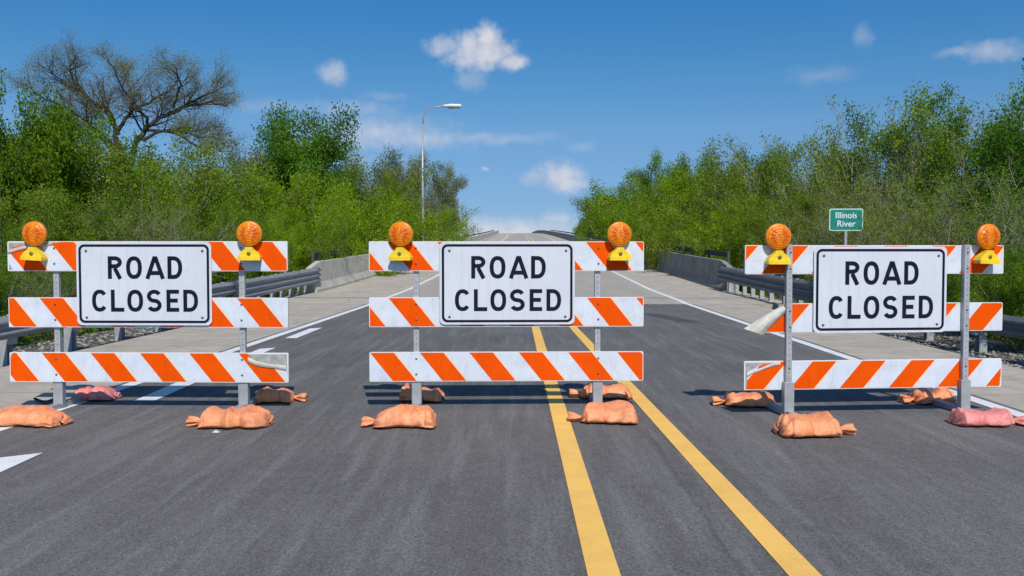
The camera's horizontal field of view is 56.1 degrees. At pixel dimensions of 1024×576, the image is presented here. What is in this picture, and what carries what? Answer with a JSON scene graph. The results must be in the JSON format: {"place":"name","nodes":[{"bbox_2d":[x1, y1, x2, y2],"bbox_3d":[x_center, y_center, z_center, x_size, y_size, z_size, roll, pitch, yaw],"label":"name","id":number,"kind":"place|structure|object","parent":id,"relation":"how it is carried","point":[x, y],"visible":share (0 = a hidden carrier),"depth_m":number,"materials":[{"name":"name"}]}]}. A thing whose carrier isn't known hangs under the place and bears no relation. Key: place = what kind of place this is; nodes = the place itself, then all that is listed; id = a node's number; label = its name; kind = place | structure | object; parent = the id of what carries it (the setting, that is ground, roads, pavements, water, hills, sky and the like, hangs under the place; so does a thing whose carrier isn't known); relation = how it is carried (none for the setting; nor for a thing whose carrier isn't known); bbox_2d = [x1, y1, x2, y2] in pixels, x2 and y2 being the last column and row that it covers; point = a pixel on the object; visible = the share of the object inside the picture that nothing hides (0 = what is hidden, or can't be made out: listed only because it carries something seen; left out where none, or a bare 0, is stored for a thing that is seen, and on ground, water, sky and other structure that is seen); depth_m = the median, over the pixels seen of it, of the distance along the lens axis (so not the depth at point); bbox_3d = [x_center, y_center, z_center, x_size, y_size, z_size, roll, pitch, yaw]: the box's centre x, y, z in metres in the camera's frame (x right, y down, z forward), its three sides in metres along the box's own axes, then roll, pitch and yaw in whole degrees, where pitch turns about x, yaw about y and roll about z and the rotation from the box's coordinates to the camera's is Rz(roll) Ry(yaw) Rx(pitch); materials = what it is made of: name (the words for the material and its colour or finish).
{"place":"outdoors","nodes":[
{"label":"outdoors","id":0,"kind":"place"},
{"bbox_2d":[33,397,52,404],"bbox_3d":[-4.383,1.054,9.005,0.202,0.062,0.142,0,2,1],"label":"rubber loop","id":1,"kind":"object","parent":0,"point":[39,401],"visible":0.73,"depth_m":8.96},
{"bbox_2d":[13,327,173,351],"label":"gravel stones","id":2,"kind":"object","parent":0,"point":[143,331],"visible":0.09,"depth_m":17.07,"materials":[{"name":"gravel"}]},
{"bbox_2d":[0,304,1023,575],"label":"road","id":3,"kind":"structure","parent":0,"point":[322,480],"depth_m":6.05,"materials":[{"name":"asphalt"}]},
{"bbox_2d":[0,453,40,471],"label":"white lane dash","id":4,"kind":"object","parent":3,"relation":"on","point":[8,462],"visible":1,"depth_m":6.52,"materials":[{"name":"paint"}]},
{"bbox_2d":[0,404,73,426],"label":"sandbag","id":5,"kind":"object","parent":3,"relation":"on","point":[31,415],"visible":1,"depth_m":7.78,"materials":[{"name":"fabric"}]},
{"bbox_2d":[71,385,121,399],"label":"sandbag","id":6,"kind":"object","parent":3,"relation":"on","point":[101,392],"visible":0.94,"depth_m":9.12,"materials":[{"name":"fabric"}]},
{"bbox_2d":[7,221,288,409],"bbox_3d":[-3.270,0.247,8.640,2.534,1.692,1.260,0,2,2],"label":"road barricade","id":7,"kind":"object","parent":3,"relation":"on","point":[144,283],"visible":0.98,"depth_m":8.61,"materials":[{"name":"white plastic"}]},
{"bbox_2d":[134,382,194,400],"bbox_3d":[-3.520,1.045,9.832,0.207,0.001,1.451,0,2,-1],"label":"white lane dash","id":8,"kind":"object","parent":3,"relation":"on","point":[162,392],"visible":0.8,"depth_m":9.73,"materials":[{"name":"paint"}]},
{"bbox_2d":[0,304,368,430],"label":"white edge line","id":9,"kind":"object","parent":3,"relation":"on","point":[123,386],"visible":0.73,"depth_m":14.96,"materials":[{"name":"paint"}]},
{"bbox_2d":[185,404,273,427],"bbox_3d":[-2.305,1.040,7.811,0.667,0.171,0.382,0,2,1],"label":"sandbag","id":10,"kind":"object","parent":3,"relation":"on","point":[250,416],"visible":1,"depth_m":7.70,"materials":[{"name":"fabric"}]},
{"bbox_2d":[254,386,307,402],"bbox_3d":[-2.186,1.001,9.101,0.476,0.151,0.358,0,2,-3],"label":"sandbag","id":11,"kind":"object","parent":3,"relation":"on","point":[271,395],"visible":1,"depth_m":8.99,"materials":[{"name":"fabric"}]},
{"bbox_2d":[286,328,319,337],"bbox_3d":[-3.625,0.779,16.782,0.193,0.001,2.150,0,2,0],"label":"white lane dash","id":12,"kind":"object","parent":3,"relation":"on","point":[302,333],"visible":1,"depth_m":16.59,"materials":[{"name":"paint"}]},
{"bbox_2d":[361,404,436,427],"bbox_3d":[-0.916,1.034,7.828,0.613,0.183,0.392,0,2,1],"label":"sandbag","id":13,"kind":"object","parent":3,"relation":"on","point":[408,415],"visible":1,"depth_m":7.70,"materials":[{"name":"fabric"}]},
{"bbox_2d":[399,383,444,401],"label":"sandbag","id":14,"kind":"object","parent":3,"relation":"on","point":[434,395],"visible":0.74,"depth_m":9.06,"materials":[{"name":"fabric"}]},
{"bbox_2d":[369,221,643,405],"bbox_3d":[-0.046,0.245,8.710,2.484,1.690,1.260,0,2,-2],"label":"road barricade","id":15,"kind":"object","parent":3,"relation":"on","point":[507,283],"visible":0.98,"depth_m":8.67,"materials":[{"name":"white plastic"}]},
{"bbox_2d":[532,327,620,575],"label":"yellow line","id":16,"kind":"object","parent":3,"relation":"on","point":[599,556],"visible":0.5,"depth_m":5.62,"materials":[{"name":"paint"}]},
{"bbox_2d":[569,382,632,398],"bbox_3d":[0.868,0.992,9.373,0.617,0.148,0.362,0,2,1],"label":"sandbag","id":17,"kind":"object","parent":3,"relation":"on","point":[616,390],"visible":0.79,"depth_m":9.25,"materials":[{"name":"fabric"}]},
{"bbox_2d":[568,400,638,423],"bbox_3d":[0.763,1.034,8.033,0.588,0.167,0.386,0,2,6],"label":"sandbag","id":18,"kind":"object","parent":3,"relation":"on","point":[620,411],"visible":1,"depth_m":7.91,"materials":[{"name":"fabric"}]},
{"bbox_2d":[570,327,821,575],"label":"yellow line","id":19,"kind":"object","parent":3,"relation":"on","point":[787,556],"visible":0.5,"depth_m":5.59,"materials":[{"name":"paint"}]},
{"bbox_2d":[712,391,775,406],"bbox_3d":[2.144,1.014,8.869,0.579,0.141,0.349,0,2,7],"label":"sandbag","id":20,"kind":"object","parent":3,"relation":"on","point":[754,399],"visible":0.96,"depth_m":8.76,"materials":[{"name":"fabric"}]},
{"bbox_2d":[773,411,856,436],"bbox_3d":[2.354,1.042,7.470,0.608,0.192,0.429,0,2,-1],"label":"sandbag","id":21,"kind":"object","parent":3,"relation":"on","point":[821,424],"visible":1,"depth_m":7.33,"materials":[{"name":"fabric"}]},
{"bbox_2d":[686,304,1023,416],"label":"white edge line","id":22,"kind":"object","parent":3,"relation":"on","point":[993,405],"visible":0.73,"depth_m":13.29,"materials":[{"name":"paint"}]},
{"bbox_2d":[743,223,1012,426],"bbox_3d":[3.171,0.274,8.314,2.350,1.663,1.260,0,2,-6],"label":"road barricade","id":23,"kind":"object","parent":3,"relation":"on","point":[877,288],"visible":0.96,"depth_m":8.35,"materials":[{"name":"white plastic"}]},
{"bbox_2d":[897,387,955,403],"bbox_3d":[3.900,1.003,9.045,0.493,0.151,0.356,0,2,-2],"label":"sandbag","id":24,"kind":"object","parent":3,"relation":"on","point":[923,395],"visible":0.88,"depth_m":8.95,"materials":[{"name":"fabric"}]},
{"bbox_2d":[947,407,1023,426],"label":"sandbag","id":25,"kind":"object","parent":3,"relation":"on","point":[996,416],"visible":1,"depth_m":7.77,"materials":[{"name":"fabric"}]},
{"bbox_2d":[0,304,1023,410],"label":"shoulder","id":26,"kind":"object","parent":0,"point":[1009,391],"visible":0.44,"depth_m":14.42},
{"bbox_2d":[0,0,1023,236],"label":"sky","id":27,"kind":"structure","parent":0,"point":[555,96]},
{"bbox_3d":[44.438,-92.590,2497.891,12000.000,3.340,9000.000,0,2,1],"label":"ground","id":28,"kind":"structure","parent":0,"visible":0},
{"bbox_2d":[0,230,40,316],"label":"shrub","id":29,"kind":"object","parent":28,"relation":"on","point":[5,278],"visible":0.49,"depth_m":15.60,"materials":[{"name":"green plant"}]},
{"bbox_2d":[0,66,63,238],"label":"tree","id":30,"kind":"object","parent":28,"relation":"on","point":[8,172],"visible":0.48,"depth_m":30.71,"materials":[{"name":"green plant"}]},
{"bbox_2d":[1,271,76,338],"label":"shrub","id":31,"kind":"object","parent":28,"relation":"on","point":[28,293],"visible":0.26,"depth_m":17.61,"materials":[{"name":"green plant"}]},
{"bbox_2d":[0,80,87,211],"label":"tree","id":32,"kind":"object","parent":28,"relation":"on","point":[54,124],"visible":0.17,"depth_m":32.69,"materials":[{"name":"green plant"}]},
{"bbox_2d":[0,174,99,296],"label":"shrub","id":33,"kind":"object","parent":28,"relation":"on","point":[54,233],"visible":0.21,"depth_m":20.94,"materials":[{"name":"green plant"}]},
{"bbox_2d":[30,271,76,296],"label":"shrub","id":34,"kind":"object","parent":28,"relation":"on","point":[70,275],"visible":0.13,"depth_m":19.62,"materials":[{"name":"green plant"}]},
{"bbox_2d":[0,183,147,287],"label":"shrub","id":35,"kind":"object","parent":28,"relation":"on","point":[59,203],"visible":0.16,"depth_m":22.55,"materials":[{"name":"green plant"}]},
{"bbox_2d":[4,193,188,248],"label":"shrub","id":36,"kind":"object","parent":28,"relation":"on","point":[133,238],"visible":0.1,"depth_m":23.87,"materials":[{"name":"green plant"}]},
{"bbox_2d":[19,101,200,225],"bbox_3d":[-17.287,-1.816,35.657,11.446,10.648,9.729,-2,3,-42],"label":"tree","id":37,"kind":"object","parent":28,"relation":"on","point":[93,139],"visible":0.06,"depth_m":35.85,"materials":[{"name":"green plant"}]},
{"bbox_2d":[0,124,232,240],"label":"shrub","id":38,"kind":"object","parent":28,"relation":"on","point":[194,195],"visible":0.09,"depth_m":32.41,"materials":[{"name":"green plant"}]},
{"bbox_2d":[1,23,252,175],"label":"tree","id":39,"kind":"object","parent":28,"relation":"on","point":[75,87],"visible":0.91,"depth_m":69.46,"materials":[{"name":"brown plant"}]},
{"bbox_2d":[0,294,288,367],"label":"gravel verge","id":40,"kind":"structure","parent":28,"relation":"on","point":[81,347],"depth_m":17.10,"materials":[{"name":"gravel"}]},
{"bbox_2d":[0,267,320,366],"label":"guardrail","id":41,"kind":"object","parent":40,"relation":"on","point":[259,287],"visible":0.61,"depth_m":22.79,"materials":[{"name":"metal"}]},
{"bbox_2d":[1,287,303,347],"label":"undergrowth","id":42,"kind":"object","parent":28,"relation":"on","point":[81,331],"visible":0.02,"depth_m":17.52,"materials":[{"name":"green plant"}]},
{"bbox_2d":[47,140,260,279],"bbox_3d":[-14.334,-1.500,34.716,7.222,8.634,11.798,2,3,34],"label":"shrub","id":43,"kind":"object","parent":28,"relation":"on","point":[164,179],"visible":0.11,"depth_m":34.75,"materials":[{"name":"green plant"}]},
{"bbox_2d":[83,187,238,280],"bbox_3d":[-9.446,-0.774,26.089,3.710,4.074,4.284,1,2,25],"label":"shrub","id":44,"kind":"object","parent":28,"relation":"on","point":[179,218],"visible":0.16,"depth_m":26.02,"materials":[{"name":"green plant"}]},
{"bbox_2d":[93,145,239,231],"bbox_3d":[-13.725,-1.453,37.939,7.858,8.629,9.074,-2,3,-45],"label":"shrub","id":45,"kind":"object","parent":28,"relation":"on","point":[179,166],"visible":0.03,"depth_m":36.95,"materials":[{"name":"green plant"}]},
{"bbox_2d":[92,197,282,297],"bbox_3d":[-8.911,-0.926,27.850,4.193,3.671,4.933,1,2,25],"label":"shrub","id":46,"kind":"object","parent":28,"relation":"on","point":[228,274],"visible":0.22,"depth_m":27.81,"materials":[{"name":"green plant"}]},
{"bbox_2d":[118,157,318,231],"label":"shrub","id":47,"kind":"object","parent":28,"relation":"on","point":[294,200],"visible":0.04,"depth_m":40.14,"materials":[{"name":"green plant"}]},
{"bbox_2d":[207,204,313,297],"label":"shrub","id":48,"kind":"object","parent":28,"relation":"on","point":[280,234],"visible":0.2,"depth_m":30.37,"materials":[{"name":"green plant"}]},
{"bbox_2d":[180,154,357,281],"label":"shrub","id":49,"kind":"object","parent":28,"relation":"on","point":[269,184],"visible":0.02,"depth_m":42.42,"materials":[{"name":"green plant"}]},
{"bbox_2d":[192,122,386,222],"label":"tree","id":50,"kind":"object","parent":28,"relation":"on","point":[232,149],"visible":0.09,"depth_m":54.75,"materials":[{"name":"green plant"}]},
{"bbox_2d":[199,99,380,224],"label":"tree","id":51,"kind":"object","parent":28,"relation":"on","point":[287,154],"visible":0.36,"depth_m":55.34,"materials":[{"name":"green plant"}]},
{"bbox_2d":[223,145,370,196],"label":"tree","id":52,"kind":"object","parent":28,"relation":"on","point":[337,174],"visible":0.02,"depth_m":56.60,"materials":[{"name":"green plant"}]},
{"bbox_2d":[237,204,358,294],"bbox_3d":[-8.432,-1.316,37.205,4.889,3.989,4.719,-1,2,-17],"label":"shrub","id":53,"kind":"object","parent":28,"relation":"on","point":[310,237],"visible":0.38,"depth_m":36.81,"materials":[{"name":"green plant"}]},
{"bbox_2d":[198,159,424,293],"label":"shrub","id":54,"kind":"object","parent":28,"relation":"on","point":[317,216],"visible":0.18,"depth_m":43.87,"materials":[{"name":"green plant"}]},
{"bbox_2d":[263,169,455,256],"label":"shrub","id":55,"kind":"object","parent":28,"relation":"on","point":[356,207],"visible":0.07,"depth_m":50.84,"materials":[{"name":"green plant"}]},
{"bbox_2d":[335,156,440,224],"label":"tree","id":56,"kind":"object","parent":28,"relation":"on","point":[409,186],"visible":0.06,"depth_m":69.11,"materials":[{"name":"green plant"}]},
{"bbox_2d":[330,142,460,239],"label":"tree","id":57,"kind":"object","parent":28,"relation":"on","point":[389,160],"visible":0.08,"depth_m":91.30,"materials":[{"name":"green plant"}]},
{"bbox_2d":[351,147,439,218],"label":"tree","id":58,"kind":"object","parent":28,"relation":"on","point":[411,164],"visible":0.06,"depth_m":99.36,"materials":[{"name":"green plant"}]},
{"bbox_2d":[366,190,476,240],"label":"shrub","id":59,"kind":"object","parent":28,"relation":"on","point":[430,225],"visible":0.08,"depth_m":64.00,"materials":[{"name":"green plant"}]},
{"bbox_2d":[409,156,453,235],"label":"tree","id":60,"kind":"object","parent":28,"relation":"on","point":[441,188],"visible":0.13,"depth_m":113.23,"materials":[{"name":"green plant"}]},
{"bbox_2d":[409,208,469,239],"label":"shrub","id":61,"kind":"object","parent":28,"relation":"on","point":[442,237],"depth_m":92.82,"materials":[{"name":"green plant"}]},
{"bbox_2d":[398,199,484,240],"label":"shrub","id":62,"kind":"object","parent":28,"relation":"on","point":[426,217],"visible":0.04,"depth_m":78.59,"materials":[{"name":"green plant"}]},
{"bbox_2d":[426,158,478,238],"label":"tree","id":63,"kind":"object","parent":28,"relation":"on","point":[450,194],"visible":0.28,"depth_m":126.66,"materials":[{"name":"green plant"}]},
{"bbox_2d":[285,233,784,309],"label":"bridge deck","id":64,"kind":"structure","parent":28,"relation":"on","point":[612,284],"depth_m":33.96,"materials":[{"name":"concrete"}]},
{"bbox_2d":[306,230,498,292],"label":"bridge parapet","id":65,"kind":"structure","parent":64,"relation":"on","point":[338,272],"depth_m":37.11,"materials":[{"name":"concrete"}]},
{"bbox_2d":[311,230,493,262],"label":"steel rail","id":66,"kind":"object","parent":65,"relation":"on","point":[314,255],"visible":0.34,"depth_m":40.13,"materials":[{"name":"metal"}]},
{"bbox_2d":[421,104,461,240],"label":"street lamp","id":67,"kind":"object","parent":64,"relation":"on","point":[453,106],"visible":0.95,"depth_m":65.78,"materials":[{"name":"metal"}]},
{"bbox_2d":[388,235,507,296],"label":"white edge line","id":68,"kind":"object","parent":64,"relation":"on","point":[419,284],"visible":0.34,"depth_m":34.54,"materials":[{"name":"paint"}]},
{"bbox_2d":[538,234,688,303],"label":"white edge line","id":69,"kind":"object","parent":64,"relation":"on","point":[683,302],"visible":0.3,"depth_m":33.51,"materials":[{"name":"paint"}]},
{"bbox_2d":[532,230,733,290],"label":"bridge parapet","id":70,"kind":"structure","parent":64,"relation":"on","point":[699,270],"depth_m":40.42,"materials":[{"name":"concrete"}]},
{"bbox_2d":[550,230,729,263],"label":"steel rail","id":71,"kind":"object","parent":70,"relation":"on","point":[708,252],"visible":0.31,"depth_m":42.91,"materials":[{"name":"metal"}]},
{"bbox_2d":[572,219,589,236],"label":"tree","id":72,"kind":"object","parent":28,"relation":"on","point":[578,225],"visible":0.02,"depth_m":148.35,"materials":[{"name":"green plant"}]},
{"bbox_2d":[580,180,630,237],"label":"tree","id":73,"kind":"object","parent":28,"relation":"on","point":[623,190],"visible":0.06,"depth_m":124.61,"materials":[{"name":"green plant"}]},
{"bbox_2d":[568,172,658,240],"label":"tree","id":74,"kind":"object","parent":28,"relation":"on","point":[584,205],"visible":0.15,"depth_m":108.83,"materials":[{"name":"green plant"}]},
{"bbox_2d":[584,200,665,238],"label":"shrub","id":75,"kind":"object","parent":28,"relation":"on","point":[632,215],"visible":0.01,"depth_m":83.78,"materials":[{"name":"green plant"}]},
{"bbox_2d":[622,146,674,204],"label":"tree","id":76,"kind":"object","parent":28,"relation":"on","point":[656,163],"visible":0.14,"depth_m":115.92,"materials":[{"name":"green plant"}]},
{"bbox_2d":[580,170,738,240],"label":"tree","id":77,"kind":"object","parent":28,"relation":"on","point":[603,221],"visible":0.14,"depth_m":79.70,"materials":[{"name":"green plant"}]},
{"bbox_2d":[630,192,718,255],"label":"shrub","id":78,"kind":"object","parent":28,"relation":"on","point":[663,237],"visible":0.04,"depth_m":62.84,"materials":[{"name":"green plant"}]},
{"bbox_2d":[630,150,725,214],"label":"tree","id":79,"kind":"object","parent":28,"relation":"on","point":[684,166],"visible":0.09,"depth_m":102.57,"materials":[{"name":"green plant"}]},
{"bbox_2d":[583,159,791,235],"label":"tree","id":80,"kind":"object","parent":28,"relation":"on","point":[621,215],"visible":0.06,"depth_m":71.40,"materials":[{"name":"green plant"}]},
{"bbox_2d":[631,196,777,269],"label":"shrub","id":81,"kind":"object","parent":28,"relation":"on","point":[648,253],"visible":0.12,"depth_m":49.25,"materials":[{"name":"green plant"}]},
{"bbox_2d":[643,154,786,255],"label":"tree","id":82,"kind":"object","parent":28,"relation":"on","point":[691,206],"visible":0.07,"depth_m":67.03,"materials":[{"name":"green plant"}]},
{"bbox_2d":[671,192,822,293],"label":"shrub","id":83,"kind":"object","parent":28,"relation":"on","point":[736,253],"visible":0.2,"depth_m":41.53,"materials":[{"name":"green plant"}]},
{"bbox_2d":[715,140,791,203],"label":"tree","id":84,"kind":"object","parent":28,"relation":"on","point":[746,159],"visible":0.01,"depth_m":63.47,"materials":[{"name":"green plant"}]},
{"bbox_2d":[696,133,893,240],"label":"tree","id":85,"kind":"object","parent":28,"relation":"on","point":[722,196],"visible":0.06,"depth_m":56.07,"materials":[{"name":"green plant"}]},
{"bbox_2d":[708,112,892,245],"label":"tree","id":86,"kind":"object","parent":28,"relation":"on","point":[749,186],"visible":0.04,"depth_m":48.57,"materials":[{"name":"green plant"}]},
{"bbox_2d":[734,179,890,281],"bbox_3d":[12.034,-1.485,38.572,7.416,5.427,4.539,-1,3,-33],"label":"shrub","id":87,"kind":"object","parent":28,"relation":"on","point":[804,207],"visible":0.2,"depth_m":37.26,"materials":[{"name":"green plant"}]},
{"bbox_2d":[740,97,923,244],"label":"tree","id":88,"kind":"object","parent":28,"relation":"on","point":[841,160],"visible":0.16,"depth_m":45.51,"materials":[{"name":"green plant"}]},
{"bbox_2d":[760,175,928,281],"bbox_3d":[11.735,-1.309,33.994,5.703,5.423,4.938,-1,2,-24],"label":"shrub","id":89,"kind":"object","parent":28,"relation":"on","point":[827,203],"visible":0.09,"depth_m":33.70,"materials":[{"name":"green plant"}]},
{"bbox_2d":[829,209,862,244],"bbox_3d":[9.152,-0.537,26.360,0.910,3.279,0.061,0,2,4],"label":"river sign","id":90,"kind":"object","parent":28,"relation":"on","point":[845,220],"visible":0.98,"depth_m":26.29,"materials":[{"name":"metal"}]},
{"bbox_2d":[768,81,965,225],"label":"tree","id":91,"kind":"object","parent":28,"relation":"on","point":[835,176],"visible":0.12,"depth_m":40.51,"materials":[{"name":"green plant"}]},
{"bbox_2d":[747,279,1021,342],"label":"undergrowth","id":92,"kind":"object","parent":28,"relation":"on","point":[767,293],"visible":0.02,"depth_m":32.61,"materials":[{"name":"green plant"}]},
{"bbox_2d":[786,166,990,281],"bbox_3d":[11.777,-1.232,30.017,6.032,5.121,5.591,2,3,35],"label":"shrub","id":93,"kind":"object","parent":28,"relation":"on","point":[822,232],"visible":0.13,"depth_m":30.16,"materials":[{"name":"green plant"}]},
{"bbox_2d":[767,83,1012,243],"bbox_3d":[16.218,-2.037,35.211,9.373,10.732,10.113,-1,3,-33],"label":"tree","id":94,"kind":"object","parent":28,"relation":"on","point":[911,171],"visible":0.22,"depth_m":35.32,"materials":[{"name":"green plant"}]},
{"bbox_2d":[757,295,1023,368],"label":"gravel verge","id":95,"kind":"structure","parent":28,"relation":"on","point":[957,340],"depth_m":16.26,"materials":[{"name":"gravel"}]},
{"bbox_2d":[717,266,1023,351],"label":"guardrail","id":96,"kind":"object","parent":95,"relation":"on","point":[803,291],"visible":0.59,"depth_m":25.25,"materials":[{"name":"metal"}]},
{"bbox_2d":[863,80,986,218],"bbox_3d":[18.732,-2.535,41.061,7.736,11.907,8.965,0,2,8],"label":"tree","id":97,"kind":"object","parent":28,"relation":"on","point":[923,103],"visible":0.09,"depth_m":39.02,"materials":[{"name":"green plant"}]},
{"bbox_2d":[848,172,1023,301],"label":"shrub","id":98,"kind":"object","parent":28,"relation":"on","point":[920,239],"visible":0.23,"depth_m":26.10,"materials":[{"name":"green plant"}]},
{"bbox_2d":[856,158,1023,275],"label":"shrub","id":99,"kind":"object","parent":28,"relation":"on","point":[894,216],"visible":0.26,"depth_m":24.50,"materials":[{"name":"green plant"}]},
{"bbox_2d":[906,77,1023,242],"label":"tree","id":100,"kind":"object","parent":28,"relation":"on","point":[951,129],"visible":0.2,"depth_m":33.26,"materials":[{"name":"green plant"}]},
{"bbox_2d":[946,274,986,301],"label":"shrub","id":101,"kind":"object","parent":28,"relation":"on","point":[950,295],"visible":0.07,"depth_m":19.96,"materials":[{"name":"green plant"}]},
{"bbox_2d":[913,58,1023,248],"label":"tree","id":102,"kind":"object","parent":28,"relation":"on","point":[1005,142],"visible":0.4,"depth_m":30.00,"materials":[{"name":"green plant"}]},
{"bbox_2d":[946,238,1023,337],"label":"shrub","id":103,"kind":"object","parent":28,"relation":"on","point":[1012,256],"visible":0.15,"depth_m":17.04,"materials":[{"name":"green plant"}]},
{"bbox_2d":[947,251,1023,352],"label":"shrub","id":104,"kind":"object","parent":28,"relation":"on","point":[1014,292],"visible":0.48,"depth_m":14.93,"materials":[{"name":"green plant"}]},
{"bbox_2d":[955,170,1023,293],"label":"shrub","id":105,"kind":"object","parent":28,"relation":"on","point":[1013,228],"visible":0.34,"depth_m":21.93,"materials":[{"name":"green plant"}]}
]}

